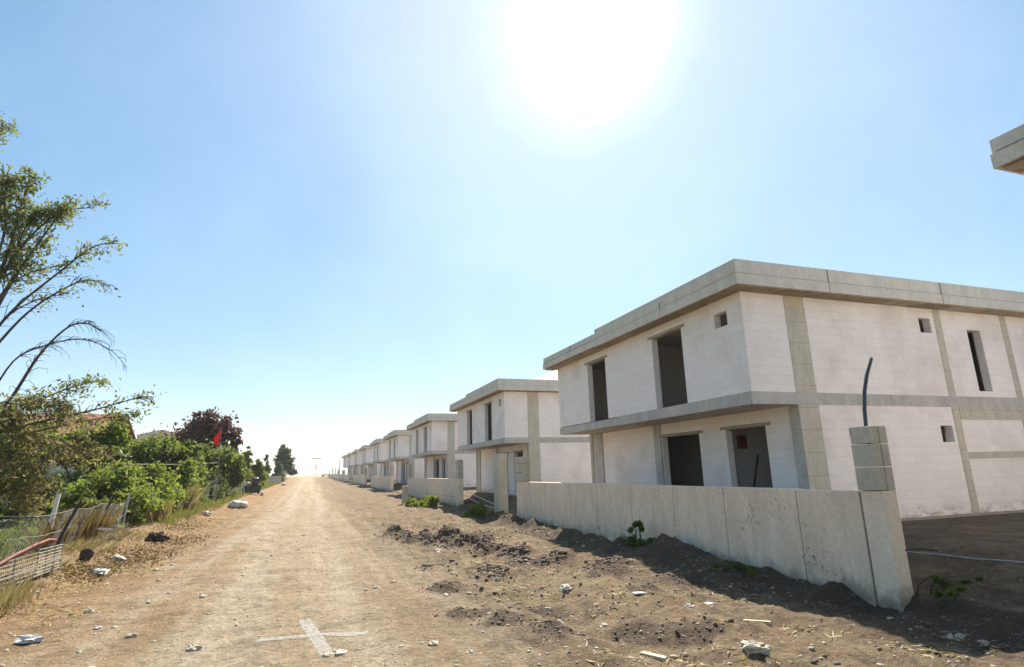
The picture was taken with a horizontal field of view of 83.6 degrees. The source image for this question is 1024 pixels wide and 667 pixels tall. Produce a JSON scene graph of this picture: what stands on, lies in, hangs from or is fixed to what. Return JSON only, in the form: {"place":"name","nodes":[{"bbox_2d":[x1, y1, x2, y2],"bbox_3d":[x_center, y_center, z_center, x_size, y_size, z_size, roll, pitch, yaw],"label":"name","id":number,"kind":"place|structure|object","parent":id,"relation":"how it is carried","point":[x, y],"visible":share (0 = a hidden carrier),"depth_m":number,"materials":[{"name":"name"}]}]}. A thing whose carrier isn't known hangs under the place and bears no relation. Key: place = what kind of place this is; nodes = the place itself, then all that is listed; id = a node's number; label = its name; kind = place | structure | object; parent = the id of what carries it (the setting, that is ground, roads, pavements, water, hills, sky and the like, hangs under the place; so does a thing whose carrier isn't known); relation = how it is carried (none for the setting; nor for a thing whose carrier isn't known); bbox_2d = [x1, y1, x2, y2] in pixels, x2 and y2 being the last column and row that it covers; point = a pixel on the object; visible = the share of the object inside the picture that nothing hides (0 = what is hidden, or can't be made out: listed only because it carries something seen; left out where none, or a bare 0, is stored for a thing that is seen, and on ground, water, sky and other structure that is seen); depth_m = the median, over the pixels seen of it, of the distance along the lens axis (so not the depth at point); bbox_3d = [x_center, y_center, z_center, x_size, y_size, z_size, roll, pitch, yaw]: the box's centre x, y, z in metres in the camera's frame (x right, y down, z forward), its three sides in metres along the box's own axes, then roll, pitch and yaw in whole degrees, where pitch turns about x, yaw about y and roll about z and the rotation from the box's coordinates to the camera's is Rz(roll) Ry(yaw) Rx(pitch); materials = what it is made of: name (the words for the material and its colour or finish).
{"place":"outdoors","nodes":[
{"label":"outdoors","id":0,"kind":"place"},
{"bbox_2d":[0,474,1023,666],"bbox_3d":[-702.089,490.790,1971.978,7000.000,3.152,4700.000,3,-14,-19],"label":"ground","id":1,"kind":"structure","parent":0,"point":[995,595],"depth_m":10.84,"materials":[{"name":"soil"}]},
{"bbox_2d":[14,634,43,643],"bbox_3d":[-7.747,4.918,9.199,0.470,0.147,0.246,-1,-13,-1],"label":"litter bag","id":2,"kind":"object","parent":1,"relation":"on","point":[25,639],"visible":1,"depth_m":9.18,"materials":[{"name":"white plastic"}]},
{"bbox_2d":[0,575,62,614],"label":"dry grass","id":3,"kind":"structure","parent":1,"relation":"on","point":[11,593],"depth_m":11.26,"materials":[{"name":"plant"}]},
{"bbox_2d":[0,538,63,587],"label":"gate leaf","id":4,"kind":"object","parent":1,"relation":"on","point":[48,541],"visible":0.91,"depth_m":13.45,"materials":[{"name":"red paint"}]},
{"bbox_2d":[0,419,64,457],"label":"leafy vine","id":5,"kind":"object","parent":1,"relation":"on","point":[52,434],"visible":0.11,"depth_m":24.96,"materials":[{"name":"green plant"}]},
{"bbox_2d":[0,469,91,526],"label":"shrub","id":6,"kind":"object","parent":1,"relation":"on","point":[78,475],"visible":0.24,"depth_m":30.08,"materials":[{"name":"green plant"}]},
{"bbox_2d":[0,494,129,561],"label":"wire fence","id":7,"kind":"object","parent":1,"relation":"on","point":[54,513],"visible":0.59,"depth_m":18.37,"materials":[{"name":"metal"}]},
{"bbox_2d":[0,516,67,518],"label":"wire","id":8,"kind":"object","parent":7,"relation":"attached to","point":[7,517],"visible":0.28,"depth_m":20.02,"materials":[{"name":"metal"}]},
{"bbox_2d":[19,503,124,553],"bbox_3d":[-16.012,7.074,21.311,1.683,1.282,9.092,3,-14,-19],"label":"vine mat","id":9,"kind":"object","parent":7,"relation":"hanging from","point":[94,521],"visible":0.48,"depth_m":20.41,"materials":[{"name":"green plant"}]},
{"bbox_2d":[0,519,132,559],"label":"undergrowth","id":10,"kind":"object","parent":1,"relation":"on","point":[20,545],"visible":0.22,"depth_m":18.35,"materials":[{"name":"green plant"}]},
{"bbox_2d":[0,414,137,509],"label":"garden house","id":11,"kind":"structure","parent":1,"relation":"on","point":[132,432],"depth_m":48.15,"materials":[{"name":"ceramic"}]},
{"bbox_2d":[17,421,132,482],"bbox_3d":[-27.168,8.356,35.162,6.976,5.849,3.402,3,-14,-19],"label":"leafy vine","id":12,"kind":"object","parent":1,"relation":"on","point":[59,463],"visible":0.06,"depth_m":34.97,"materials":[{"name":"green plant"}]},
{"bbox_2d":[0,111,165,521],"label":"ragged tree","id":13,"kind":"object","parent":1,"relation":"on","point":[17,479],"visible":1,"depth_m":17.29,"materials":[{"name":"green plant"}]},
{"bbox_2d":[79,548,93,560],"bbox_3d":[-12.773,6.688,17.142,0.357,0.357,0.620,10,-39,-41],"label":"clay pot","id":14,"kind":"object","parent":1,"relation":"on","point":[86,554],"visible":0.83,"depth_m":16.95,"materials":[{"name":"brown ceramic"}]},
{"bbox_2d":[37,489,145,520],"bbox_3d":[-19.556,8.220,26.934,3.885,1.931,4.648,3,-14,-19],"label":"shrub","id":15,"kind":"object","parent":1,"relation":"on","point":[67,500],"visible":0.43,"depth_m":26.02,"materials":[{"name":"green plant"}]},
{"bbox_2d":[55,421,132,469],"bbox_3d":[-24.395,7.903,33.211,3.793,5.688,2.308,3,-14,-19],"label":"young tree","id":16,"kind":"object","parent":1,"relation":"on","point":[113,435],"visible":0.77,"depth_m":33.39,"materials":[{"name":"green plant"}]},
{"bbox_2d":[53,460,140,508],"bbox_3d":[-20.063,7.707,27.517,3.457,3.183,2.494,3,-14,-19],"label":"shrub","id":17,"kind":"object","parent":1,"relation":"on","point":[102,485],"visible":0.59,"depth_m":27.46,"materials":[{"name":"green plant"}]},
{"bbox_2d":[92,568,109,575],"bbox_3d":[-11.192,6.497,15.552,0.483,0.212,0.369,-3,-14,8],"label":"litter bag","id":18,"kind":"object","parent":1,"relation":"on","point":[98,571],"visible":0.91,"depth_m":15.47,"materials":[{"name":"white plastic"}]},
{"bbox_2d":[77,445,129,482],"bbox_3d":[-24.329,8.718,33.931,2.500,4.389,2.351,-6,-14,19],"label":"flowering shrub","id":19,"kind":"object","parent":1,"relation":"on","point":[115,458],"visible":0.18,"depth_m":33.88,"materials":[{"name":"green plant"}]},
{"bbox_2d":[87,525,129,541],"bbox_3d":[-15.034,7.498,21.412,0.790,0.600,1.804,1,-14,-9],"label":"wire coil","id":20,"kind":"object","parent":1,"relation":"on","point":[115,526],"visible":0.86,"depth_m":21.64,"materials":[{"name":"metal"}]},
{"bbox_2d":[0,498,232,587],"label":"dry grass","id":21,"kind":"structure","parent":1,"relation":"on","point":[95,543],"depth_m":19.54,"materials":[{"name":"plant"}]},
{"bbox_2d":[109,554,125,561],"bbox_3d":[-12.264,7.005,17.776,0.640,0.300,0.388,-4,-14,9],"label":"stone","id":22,"kind":"object","parent":1,"relation":"on","point":[120,558],"visible":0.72,"depth_m":17.69,"materials":[{"name":"white stone"}]},
{"bbox_2d":[111,514,123,528],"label":"verge weed","id":23,"kind":"object","parent":1,"relation":"on","point":[118,521],"visible":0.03,"depth_m":25.35,"materials":[{"name":"green plant"}]},
{"bbox_2d":[28,516,223,585],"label":"leaf litter","id":24,"kind":"object","parent":1,"relation":"on","point":[136,556],"visible":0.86,"depth_m":18.61,"materials":[{"name":"plant"}]},
{"bbox_2d":[125,633,138,637],"bbox_3d":[-6.247,4.972,9.410,0.192,0.111,0.159,3,-14,-19],"label":"stone","id":25,"kind":"object","parent":1,"relation":"on","point":[131,635],"visible":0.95,"depth_m":9.37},
{"bbox_2d":[94,458,180,503],"bbox_3d":[-21.432,8.766,32.244,4.797,3.401,2.963,9,-17,-38],"label":"shrub","id":26,"kind":"object","parent":1,"relation":"on","point":[155,466],"visible":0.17,"depth_m":32.68,"materials":[{"name":"green plant"}]},
{"bbox_2d":[0,482,278,537],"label":"grass","id":27,"kind":"structure","parent":1,"relation":"on","point":[186,512],"depth_m":34.91,"materials":[{"name":"plant"}]},
{"bbox_2d":[111,471,169,524],"bbox_3d":[-18.440,8.104,28.132,2.632,2.685,3.870,3,-14,-19],"label":"shrub","id":28,"kind":"object","parent":1,"relation":"on","point":[146,497],"visible":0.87,"depth_m":27.58,"materials":[{"name":"green plant"}]},
{"bbox_2d":[144,531,169,541],"bbox_3d":[-14.026,8.170,22.647,0.859,0.727,0.820,3,-14,-19],"label":"burnt heap","id":29,"kind":"object","parent":1,"relation":"on","point":[157,536],"visible":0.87,"depth_m":22.47,"materials":[{"name":"black"}]},
{"bbox_2d":[143,497,176,524],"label":"dry bush","id":30,"kind":"object","parent":1,"relation":"on","point":[167,511],"visible":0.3,"depth_m":29.30,"materials":[{"name":"plant"}]},
{"bbox_2d":[137,468,188,508],"bbox_3d":[-20.249,9.089,32.727,3.061,2.920,5.808,3,-14,-19],"label":"shrub","id":31,"kind":"object","parent":1,"relation":"on","point":[167,488],"visible":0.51,"depth_m":32.33,"materials":[{"name":"green plant"}]},
{"bbox_2d":[129,430,198,480],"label":"garden house","id":32,"kind":"structure","parent":1,"relation":"on","point":[151,433],"depth_m":66.34,"materials":[{"name":"tile"}]},
{"bbox_2d":[120,423,212,481],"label":"shrub","id":33,"kind":"object","parent":1,"relation":"on","point":[147,452],"visible":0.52,"depth_m":42.30,"materials":[{"name":"green plant"}]},
{"bbox_2d":[125,487,210,524],"bbox_3d":[-20.989,10.657,36.264,0.189,1.735,22.306,3,-14,-18],"label":"wire fence","id":34,"kind":"object","parent":1,"relation":"on","point":[159,493],"visible":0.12,"depth_m":27.85,"materials":[{"name":"metal"}]},
{"bbox_2d":[126,432,210,479],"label":"shrub","id":35,"kind":"object","parent":1,"relation":"on","point":[140,436],"visible":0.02,"depth_m":49.93,"materials":[{"name":"green plant"}]},
{"bbox_2d":[166,439,208,490],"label":"shrub","id":36,"kind":"object","parent":1,"relation":"on","point":[196,448],"visible":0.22,"depth_m":43.91,"materials":[{"name":"green plant"}]},
{"bbox_2d":[172,457,203,494],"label":"shrub","id":37,"kind":"object","parent":1,"relation":"on","point":[187,474],"visible":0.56,"depth_m":40.09,"materials":[{"name":"green plant"}]},
{"bbox_2d":[175,484,207,512],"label":"dry bush","id":38,"kind":"object","parent":1,"relation":"on","point":[193,500],"visible":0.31,"depth_m":36.73,"materials":[{"name":"plant"}]},
{"bbox_2d":[186,644,201,650],"bbox_3d":[-4.815,4.766,8.657,0.160,0.122,0.205,-12,-17,38],"label":"stone","id":39,"kind":"object","parent":1,"relation":"on","point":[194,647],"visible":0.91,"depth_m":8.64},
{"bbox_2d":[197,494,209,504],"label":"verge weed","id":40,"kind":"object","parent":1,"relation":"on","point":[203,499],"visible":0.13,"depth_m":43.01,"materials":[{"name":"green plant"}]},
{"bbox_2d":[170,406,242,453],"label":"purple plum","id":41,"kind":"object","parent":1,"relation":"on","point":[208,425],"visible":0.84,"depth_m":65.76,"materials":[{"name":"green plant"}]},
{"bbox_2d":[203,511,211,515],"bbox_3d":[-19.094,11.323,35.962,0.501,0.338,0.503,9,-17,-38],"label":"litter bag","id":42,"kind":"object","parent":1,"relation":"on","point":[207,513],"visible":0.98,"depth_m":35.85,"materials":[{"name":"white plastic"}]},
{"bbox_2d":[197,469,231,498],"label":"bush","id":43,"kind":"object","parent":1,"relation":"on","point":[223,488],"visible":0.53,"depth_m":50.70,"materials":[{"name":"green plant"}]},
{"bbox_2d":[209,427,221,501],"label":"flagpole","id":44,"kind":"object","parent":1,"relation":"on","point":[218,468],"visible":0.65,"depth_m":47.38,"materials":[{"name":"metal"}]},
{"bbox_2d":[214,430,220,444],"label":"flag","id":45,"kind":"object","parent":44,"relation":"attached to","point":[216,439],"visible":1,"depth_m":47.91,"materials":[{"name":"red fabric"}]},
{"bbox_2d":[208,492,222,500],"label":"verge weed","id":46,"kind":"object","parent":1,"relation":"on","point":[216,497],"visible":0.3,"depth_m":49.46,"materials":[{"name":"green plant"}]},
{"bbox_2d":[200,439,251,490],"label":"walnut tree","id":47,"kind":"object","parent":1,"relation":"on","point":[232,465],"visible":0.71,"depth_m":57.61,"materials":[{"name":"green plant"}]},
{"bbox_2d":[212,479,246,499],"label":"wire fence","id":48,"kind":"object","parent":1,"relation":"on","point":[239,488],"visible":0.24,"depth_m":60.59,"materials":[{"name":"metal"}]},
{"bbox_2d":[227,501,247,508],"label":"rubble sack","id":49,"kind":"object","parent":1,"relation":"on","point":[237,504],"visible":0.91,"depth_m":44.63,"materials":[{"name":"white plastic"}]},
{"bbox_2d":[234,468,259,490],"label":"bush","id":50,"kind":"object","parent":1,"relation":"on","point":[249,476],"visible":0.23,"depth_m":74.10,"materials":[{"name":"green plant"}]},
{"bbox_2d":[244,485,261,493],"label":"waste container","id":51,"kind":"object","parent":1,"relation":"on","point":[252,488],"visible":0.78,"depth_m":69.27,"materials":[{"name":"black metal"}]},
{"bbox_2d":[251,477,259,484],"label":"rubbish bag","id":52,"kind":"object","parent":51,"relation":"on","point":[255,481],"visible":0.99,"depth_m":69.65,"materials":[{"name":"black plastic"}]},
{"bbox_2d":[242,446,266,482],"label":"thuja","id":53,"kind":"object","parent":1,"relation":"on","point":[258,467],"visible":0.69,"depth_m":87.44,"materials":[{"name":"green plant"}]},
{"bbox_2d":[261,471,268,483],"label":"bush","id":54,"kind":"object","parent":1,"relation":"on","point":[266,478],"visible":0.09,"depth_m":112.52,"materials":[{"name":"green plant"}]},
{"bbox_2d":[263,454,271,478],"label":"cypress","id":55,"kind":"object","parent":1,"relation":"on","point":[268,468],"visible":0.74,"depth_m":135.01,"materials":[{"name":"green plant"}]},
{"bbox_2d":[266,476,280,483],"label":"garden wall","id":56,"kind":"structure","parent":1,"relation":"on","point":[274,479],"depth_m":134.93,"materials":[{"name":"concrete"}]},
{"bbox_2d":[271,461,286,481],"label":"conifer","id":57,"kind":"object","parent":1,"relation":"on","point":[278,471],"visible":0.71,"depth_m":148.83,"materials":[{"name":"green plant"}]},
{"bbox_2d":[272,443,298,481],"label":"poplar","id":58,"kind":"object","parent":1,"relation":"on","point":[285,459],"visible":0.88,"depth_m":165.01,"materials":[{"name":"green plant"}]},
{"bbox_2d":[256,619,367,654],"bbox_3d":[-3.175,4.858,9.214,2.025,0.050,1.305,-10,-16,31],"label":"painted cross","id":59,"kind":"object","parent":1,"relation":"on","point":[314,634],"visible":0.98,"depth_m":9.17,"materials":[{"name":"paint"}]},
{"bbox_2d":[312,458,321,474],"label":"power pylon","id":60,"kind":"object","parent":1,"relation":"on","point":[316,467],"visible":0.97,"depth_m":830.24,"materials":[{"name":"metal"}]},
{"bbox_2d":[322,652,329,657],"bbox_3d":[-2.660,4.613,8.198,0.105,0.078,0.140,-8,-15,25],"label":"stone","id":61,"kind":"object","parent":1,"relation":"on","point":[325,655],"visible":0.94,"depth_m":8.17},
{"bbox_2d":[329,468,338,478],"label":"boundary wall","id":62,"kind":"structure","parent":1,"relation":"on","point":[334,475],"depth_m":222.85,"materials":[{"name":"concrete"}]},
{"bbox_2d":[338,470,343,479],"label":"boundary wall","id":63,"kind":"structure","parent":1,"relation":"on","point":[340,476],"depth_m":181.06,"materials":[{"name":"concrete"}]},
{"bbox_2d":[335,649,347,655],"bbox_3d":[-2.492,4.641,8.326,0.138,0.096,0.248,-7,-15,23],"label":"stone","id":64,"kind":"object","parent":1,"relation":"on","point":[338,652],"visible":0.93,"depth_m":8.28,"materials":[{"name":"white stone"}]},
{"bbox_2d":[343,469,349,481],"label":"boundary wall","id":65,"kind":"structure","parent":1,"relation":"on","point":[346,477],"depth_m":152.02,"materials":[{"name":"concrete"}]},
{"bbox_2d":[342,455,352,476],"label":"unfinished house","id":66,"kind":"structure","parent":1,"relation":"on","point":[345,461],"depth_m":187.54,"materials":[{"name":"concrete"}]},
{"bbox_2d":[346,452,359,474],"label":"unfinished house","id":67,"kind":"structure","parent":1,"relation":"on","point":[350,455],"depth_m":163.93,"materials":[{"name":"concrete"}]},
{"bbox_2d":[352,449,367,478],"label":"unfinished house","id":68,"kind":"structure","parent":1,"relation":"on","point":[357,456],"depth_m":141.49,"materials":[{"name":"concrete"}]},
{"bbox_2d":[353,468,366,485],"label":"boundary wall","id":69,"kind":"structure","parent":1,"relation":"on","point":[360,479],"depth_m":111.22,"materials":[{"name":"concrete"}]},
{"bbox_2d":[359,445,380,479],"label":"unfinished house","id":70,"kind":"structure","parent":1,"relation":"on","point":[366,454],"depth_m":119.92,"materials":[{"name":"concrete"}]},
{"bbox_2d":[370,465,393,491],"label":"boundary wall","id":71,"kind":"structure","parent":1,"relation":"on","point":[385,483],"depth_m":77.18,"materials":[{"name":"concrete"}]},
{"bbox_2d":[369,438,396,481],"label":"unfinished house","id":72,"kind":"structure","parent":1,"relation":"on","point":[379,454],"depth_m":97.71,"materials":[{"name":"concrete"}]},
{"bbox_2d":[383,430,424,483],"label":"unfinished house","id":73,"kind":"structure","parent":1,"relation":"on","point":[399,442],"depth_m":77.91,"materials":[{"name":"concrete"}]},
{"bbox_2d":[402,486,407,503],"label":"concrete stub","id":74,"kind":"object","parent":1,"relation":"on","point":[404,493],"visible":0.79,"depth_m":43.20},
{"bbox_2d":[403,494,439,507],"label":"weed","id":75,"kind":"object","parent":1,"relation":"on","point":[428,501],"visible":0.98,"depth_m":39.72,"materials":[{"name":"green plant"}]},
{"bbox_2d":[426,640,438,645],"bbox_3d":[-1.179,4.644,8.557,0.209,0.102,0.140,3,-14,-19],"label":"stone","id":76,"kind":"object","parent":1,"relation":"on","point":[433,643],"visible":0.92,"depth_m":8.53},
{"bbox_2d":[407,460,462,505],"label":"boundary wall","id":77,"kind":"structure","parent":1,"relation":"on","point":[446,490],"depth_m":43.92,"materials":[{"name":"concrete"}]},
{"bbox_2d":[406,412,475,487],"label":"unfinished house","id":78,"kind":"structure","parent":1,"relation":"on","point":[434,443],"depth_m":56.74,"materials":[{"name":"concrete"}]},
{"bbox_2d":[463,502,486,517],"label":"weed","id":79,"kind":"object","parent":1,"relation":"on","point":[478,510],"visible":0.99,"depth_m":30.30,"materials":[{"name":"green plant"}]},
{"bbox_2d":[486,510,505,516],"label":"weed","id":80,"kind":"object","parent":1,"relation":"on","point":[493,513],"visible":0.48,"depth_m":28.24,"materials":[{"name":"green plant"}]},
{"bbox_2d":[493,453,507,513],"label":"gate pier","id":81,"kind":"structure","parent":1,"relation":"on","point":[500,482],"depth_m":30.30,"materials":[{"name":"concrete"}]},
{"bbox_2d":[458,486,493,507],"bbox_3d":[-2.249,9.843,34.693,0.041,1.041,9.005,3,-14,-18],"label":"barrier rope","id":82,"kind":"object","parent":81,"relation":"attached to","point":[476,496],"visible":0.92,"depth_m":34.80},
{"bbox_2d":[0,503,1010,666],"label":"dry straw","id":83,"kind":"object","parent":1,"relation":"on","point":[922,649],"visible":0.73,"depth_m":12.85,"materials":[{"name":"plant"}]},
{"bbox_2d":[449,370,592,496],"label":"unfinished house","id":84,"kind":"structure","parent":1,"relation":"on","point":[513,419],"depth_m":36.30,"materials":[{"name":"concrete"}]},
{"bbox_2d":[559,584,571,591],"bbox_3d":[1.092,5.223,11.732,0.243,0.162,0.292,-6,-14,17],"label":"stone","id":85,"kind":"object","parent":1,"relation":"on","point":[564,587],"visible":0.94,"depth_m":11.67,"materials":[{"name":"white stone"}]},
{"bbox_2d":[607,535,625,541],"bbox_3d":[3.333,6.325,17.418,0.899,0.090,0.568,16,10,-46],"label":"broken slab","id":86,"kind":"object","parent":1,"relation":"on","point":[611,538],"depth_m":17.30,"materials":[{"name":"concrete"}]},
{"bbox_2d":[632,591,644,594],"bbox_3d":[2.459,4.927,10.881,0.381,0.030,0.134,8,-16,-27],"label":"paper scrap","id":87,"kind":"object","parent":1,"relation":"on","point":[638,593],"visible":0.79,"depth_m":10.83,"materials":[{"name":"white paper"}]},
{"bbox_2d":[622,520,655,546],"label":"weed","id":88,"kind":"object","parent":1,"relation":"on","point":[633,540],"visible":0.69,"depth_m":16.52,"materials":[{"name":"green plant"}]},
{"bbox_2d":[640,651,667,661],"bbox_3d":[1.898,4.323,7.668,0.360,0.050,0.102,-9,-15,37],"label":"wood offcut","id":89,"kind":"object","parent":1,"relation":"on","point":[661,658],"visible":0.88,"depth_m":7.63,"materials":[{"name":"wood"}]},
{"bbox_2d":[684,604,694,607],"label":"stone","id":90,"kind":"object","parent":1,"relation":"on","point":[689,606],"visible":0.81,"depth_m":9.81,"materials":[{"name":"white stone"}]},
{"bbox_2d":[374,514,1021,666],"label":"soil clods","id":91,"kind":"object","parent":1,"relation":"on","point":[547,559],"visible":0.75,"depth_m":12.41,"materials":[{"name":"soil"}]},
{"bbox_2d":[515,426,913,611],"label":"boundary wall","id":92,"kind":"structure","parent":1,"relation":"on","point":[853,541],"depth_m":12.40,"materials":[{"name":"concrete"}]},
{"bbox_2d":[862,357,872,443],"bbox_3d":[6.850,1.417,10.917,0.499,1.975,0.070,3,-14,-19],"label":"conduit hose","id":93,"kind":"object","parent":92,"relation":"attached to","point":[864,399],"visible":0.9,"depth_m":10.92,"materials":[{"name":"plastic"}]},
{"bbox_2d":[905,548,937,551],"bbox_3d":[7.203,3.832,10.139,0.692,0.079,0.041,0,-14,-6],"label":"tie rod","id":94,"kind":"object","parent":92,"relation":"attached to","point":[926,549],"visible":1,"depth_m":10.13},
{"bbox_2d":[712,559,756,580],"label":"weed","id":95,"kind":"object","parent":1,"relation":"on","point":[752,571],"visible":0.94,"depth_m":12.17,"materials":[{"name":"green plant"}]},
{"bbox_2d":[739,640,770,655],"bbox_3d":[3.127,4.062,7.409,0.395,0.185,0.275,3,-14,-19],"label":"stone","id":96,"kind":"object","parent":1,"relation":"on","point":[750,646],"visible":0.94,"depth_m":7.33,"materials":[{"name":"stone"}]},
{"bbox_2d":[743,619,771,624],"bbox_3d":[3.718,4.372,8.686,0.402,0.040,0.068,-2,-13,12],"label":"bent board","id":97,"kind":"object","parent":1,"relation":"on","point":[763,621],"visible":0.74,"depth_m":8.66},
{"bbox_2d":[543,259,1023,520],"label":"unfinished house","id":98,"kind":"structure","parent":1,"relation":"on","point":[686,384],"depth_m":17.79,"materials":[{"name":"concrete"}]},
{"bbox_2d":[736,436,747,448],"bbox_3d":[7.952,3.755,19.793,0.300,0.440,0.170,3,-14,-19],"label":"electric box","id":99,"kind":"object","parent":98,"relation":"attached to","point":[741,442],"visible":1,"depth_m":19.74,"materials":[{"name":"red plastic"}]},
{"bbox_2d":[753,454,758,486],"bbox_3d":[8.041,4.972,18.961,0.464,1.914,0.068,-9,-15,29],"label":"shoring pole","id":100,"kind":"object","parent":98,"relation":"on","point":[756,466],"visible":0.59,"depth_m":19.00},
{"bbox_2d":[916,575,985,598],"bbox_3d":[7.642,4.363,9.911,1.772,0.358,0.797,6,-15,-28],"label":"weed","id":101,"kind":"object","parent":1,"relation":"on","point":[949,593],"visible":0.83,"depth_m":9.87,"materials":[{"name":"green plant"}]},
{"bbox_2d":[906,551,1023,562],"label":"water pipe","id":102,"kind":"object","parent":1,"relation":"on","point":[966,557],"visible":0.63,"depth_m":10.91,"materials":[{"name":"metal"}]},
{"bbox_2d":[989,124,1023,174],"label":"unfinished house","id":103,"kind":"structure","parent":1,"relation":"on","point":[1007,154],"depth_m":9.68,"materials":[{"name":"concrete"}]},
{"bbox_2d":[0,0,1023,475],"label":"sky","id":104,"kind":"structure","parent":0,"point":[341,223],"materials":[{"name":"blue"}]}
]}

